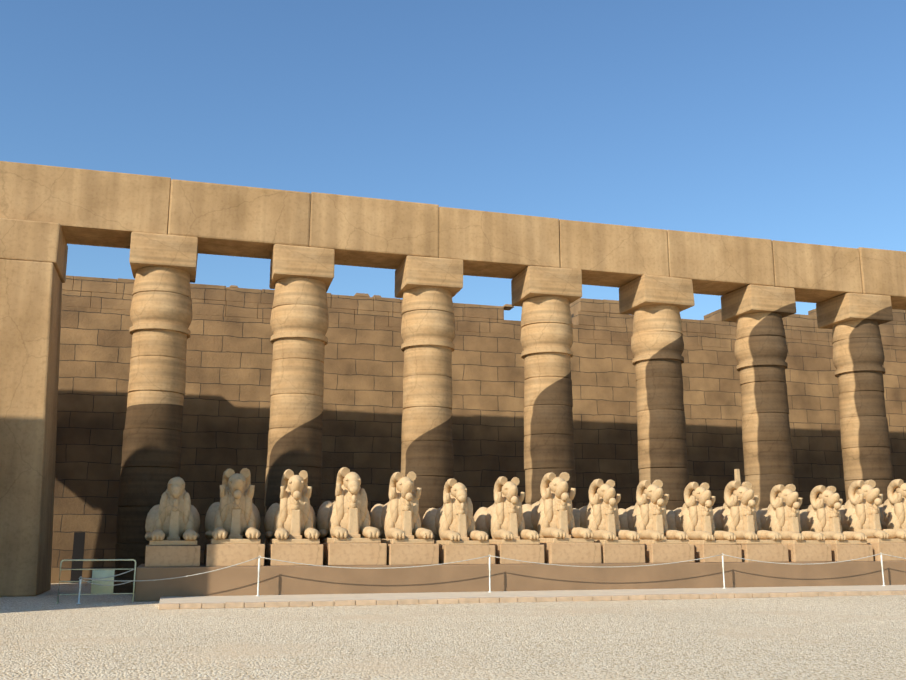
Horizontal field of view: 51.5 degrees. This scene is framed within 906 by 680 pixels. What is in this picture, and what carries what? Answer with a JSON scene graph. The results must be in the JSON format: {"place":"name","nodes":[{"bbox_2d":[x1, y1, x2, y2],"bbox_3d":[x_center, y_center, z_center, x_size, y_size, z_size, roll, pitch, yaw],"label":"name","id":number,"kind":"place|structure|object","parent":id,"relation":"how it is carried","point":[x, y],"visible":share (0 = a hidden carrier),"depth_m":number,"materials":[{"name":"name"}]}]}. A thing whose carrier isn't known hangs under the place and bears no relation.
{"place":"outdoors","nodes":[
{"label":"outdoors","id":0,"kind":"place"},
{"bbox_2d":[0,218,67,596],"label":"end pier","id":1,"kind":"structure","parent":0,"point":[33,260],"depth_m":29.20,"materials":[{"name":"stone"}]},
{"bbox_2d":[0,583,905,679],"bbox_3d":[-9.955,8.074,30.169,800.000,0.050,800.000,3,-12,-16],"label":"ground","id":2,"kind":"structure","parent":0,"point":[45,636],"depth_m":15.75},
{"bbox_2d":[56,559,135,603],"bbox_3d":[-9.489,6.426,25.068,1.918,1.121,0.560,3,-12,-16],"label":"crowd barrier","id":3,"kind":"object","parent":2,"relation":"on","point":[99,573],"visible":0.98,"depth_m":25.10,"materials":[{"name":"grey metal"}]},
{"bbox_2d":[113,232,197,593],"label":"column","id":4,"kind":"structure","parent":2,"relation":"on","point":[163,267],"depth_m":30.88,"materials":[{"name":"stone"}]},
{"bbox_2d":[264,244,334,543],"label":"column","id":5,"kind":"structure","parent":2,"relation":"on","point":[301,278],"depth_m":32.31,"materials":[{"name":"stone"}]},
{"bbox_2d":[395,256,462,539],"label":"column","id":6,"kind":"structure","parent":2,"relation":"on","point":[427,289],"depth_m":33.60,"materials":[{"name":"stone"}]},
{"bbox_2d":[51,275,905,582],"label":"back wall","id":7,"kind":"structure","parent":2,"relation":"on","point":[227,393],"depth_m":41.04,"materials":[{"name":"brown stone"}]},
{"bbox_2d":[70,532,84,582],"bbox_3d":[-14.465,8.389,36.264,0.400,1.900,0.304,3,-12,-16],"label":"doorway","id":8,"kind":"structure","parent":7,"relation":"attached to","point":[78,545],"depth_m":36.14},
{"bbox_2d":[134,561,905,601],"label":"low plinth wall","id":9,"kind":"structure","parent":2,"relation":"on","point":[273,580],"depth_m":28.24,"materials":[{"name":"stone"}]},
{"bbox_2d":[145,477,199,566],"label":"sphinx","id":10,"kind":"object","parent":9,"relation":"on","point":[173,519],"visible":1,"depth_m":26.93,"materials":[{"name":"stone"}]},
{"bbox_2d":[204,468,264,566],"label":"sphinx","id":11,"kind":"object","parent":9,"relation":"on","point":[232,526],"visible":1,"depth_m":27.48,"materials":[{"name":"stone"}]},
{"bbox_2d":[264,469,322,565],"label":"sphinx","id":12,"kind":"object","parent":9,"relation":"on","point":[292,533],"visible":1,"depth_m":27.98,"materials":[{"name":"stone"}]},
{"bbox_2d":[316,467,386,564],"bbox_3d":[-3.261,5.488,29.336,1.727,2.935,3.748,3,-12,-15],"label":"sphinx","id":13,"kind":"object","parent":9,"relation":"on","point":[349,535],"visible":1,"depth_m":28.42,"materials":[{"name":"stone"}]},
{"bbox_2d":[369,471,438,564],"bbox_3d":[-1.665,5.614,29.710,1.592,2.847,3.580,4,-12,-17],"label":"sphinx","id":14,"kind":"object","parent":9,"relation":"on","point":[395,520],"visible":0.94,"depth_m":28.87,"materials":[{"name":"stone"}]},
{"bbox_2d":[422,478,494,564],"bbox_3d":[0.047,5.806,30.145,1.614,2.646,3.465,3,-12,-16],"label":"sphinx","id":15,"kind":"object","parent":9,"relation":"on","point":[450,523],"visible":0.96,"depth_m":29.34,"materials":[{"name":"stone"}]},
{"bbox_2d":[473,476,543,563],"bbox_3d":[1.683,5.864,30.676,1.540,2.752,3.478,3,-12,-15],"label":"sphinx","id":16,"kind":"object","parent":9,"relation":"on","point":[500,522],"visible":0.96,"depth_m":29.86,"materials":[{"name":"stone"}]},
{"bbox_2d":[522,472,601,563],"bbox_3d":[3.302,5.896,31.247,1.740,2.933,3.736,4,-12,-17],"label":"sphinx","id":17,"kind":"object","parent":9,"relation":"on","point":[548,517],"visible":0.96,"depth_m":30.33,"materials":[{"name":"stone"}]},
{"bbox_2d":[572,479,644,562],"bbox_3d":[4.910,6.069,31.595,1.573,2.729,3.457,4,-12,-17],"label":"sphinx","id":18,"kind":"object","parent":9,"relation":"on","point":[598,515],"visible":0.81,"depth_m":30.78,"materials":[{"name":"stone"}]},
{"bbox_2d":[618,480,694,562],"bbox_3d":[6.622,6.178,32.127,1.604,2.742,3.552,3,-12,-15],"label":"sphinx","id":19,"kind":"object","parent":9,"relation":"on","point":[644,517],"visible":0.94,"depth_m":31.29,"materials":[{"name":"stone"}]},
{"bbox_2d":[666,482,741,561],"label":"sphinx","id":20,"kind":"object","parent":9,"relation":"on","point":[692,517],"visible":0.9,"depth_m":31.71,"materials":[{"name":"stone"}]},
{"bbox_2d":[713,469,788,561],"bbox_3d":[9.923,6.159,33.091,1.660,3.170,3.595,4,-12,-16],"label":"sphinx","id":21,"kind":"object","parent":9,"relation":"on","point":[735,513],"visible":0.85,"depth_m":32.20,"materials":[{"name":"stone"}]},
{"bbox_2d":[756,484,831,561],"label":"sphinx","id":22,"kind":"object","parent":9,"relation":"on","point":[780,514],"visible":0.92,"depth_m":32.63,"materials":[{"name":"stone"}]},
{"bbox_2d":[800,485,873,560],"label":"sphinx","id":23,"kind":"object","parent":9,"relation":"on","point":[821,514],"visible":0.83,"depth_m":33.15,"materials":[{"name":"stone"}]},
{"bbox_2d":[839,480,905,560],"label":"sphinx","id":24,"kind":"object","parent":9,"relation":"on","point":[859,511],"visible":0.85,"depth_m":33.69,"materials":[{"name":"stone"}]},
{"bbox_2d":[879,479,905,538],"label":"sphinx","id":25,"kind":"object","parent":9,"relation":"on","point":[892,508],"visible":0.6,"depth_m":34.58,"materials":[{"name":"stone"}]},
{"bbox_2d":[159,585,905,607],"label":"paved walk","id":26,"kind":"structure","parent":2,"relation":"on","point":[288,598],"depth_m":26.59,"materials":[{"name":"beige stone"}]},
{"bbox_2d":[76,553,885,603],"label":"rope posts","id":27,"kind":"object","parent":26,"relation":"on","point":[80,580],"visible":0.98,"depth_m":27.68,"materials":[{"name":"silver metal"}]},
{"bbox_2d":[81,553,905,585],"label":"rope","id":28,"kind":"object","parent":27,"relation":"attached to","point":[427,565],"visible":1,"depth_m":27.05,"materials":[{"name":"fabric"}]},
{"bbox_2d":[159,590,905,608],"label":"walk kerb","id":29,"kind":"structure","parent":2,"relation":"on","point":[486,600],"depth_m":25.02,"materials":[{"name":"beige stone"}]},
{"bbox_2d":[619,274,694,510],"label":"column","id":30,"kind":"structure","parent":2,"relation":"on","point":[655,305],"depth_m":36.20,"materials":[{"name":"stone"}]},
{"bbox_2d":[0,161,905,309],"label":"architrave","id":31,"kind":"object","parent":30,"relation":"on","point":[98,208],"visible":0.77,"depth_m":34.29,"materials":[{"name":"stone"}]},
{"bbox_2d":[816,293,895,503],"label":"column","id":32,"kind":"structure","parent":2,"relation":"on","point":[853,321],"depth_m":38.83,"materials":[{"name":"stone"}]},
{"bbox_2d":[0,0,905,320],"label":"sky","id":33,"kind":"structure","parent":0,"point":[778,120],"materials":[{"name":"blue"}]},
{"bbox_2d":[511,266,581,508],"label":"column","id":34,"kind":"structure","parent":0,"point":[544,298],"depth_m":34.93,"materials":[{"name":"stone"}]},
{"bbox_2d":[721,284,795,510],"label":"column","id":35,"kind":"structure","parent":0,"point":[756,313],"depth_m":37.50,"materials":[{"name":"stone"}]}
]}

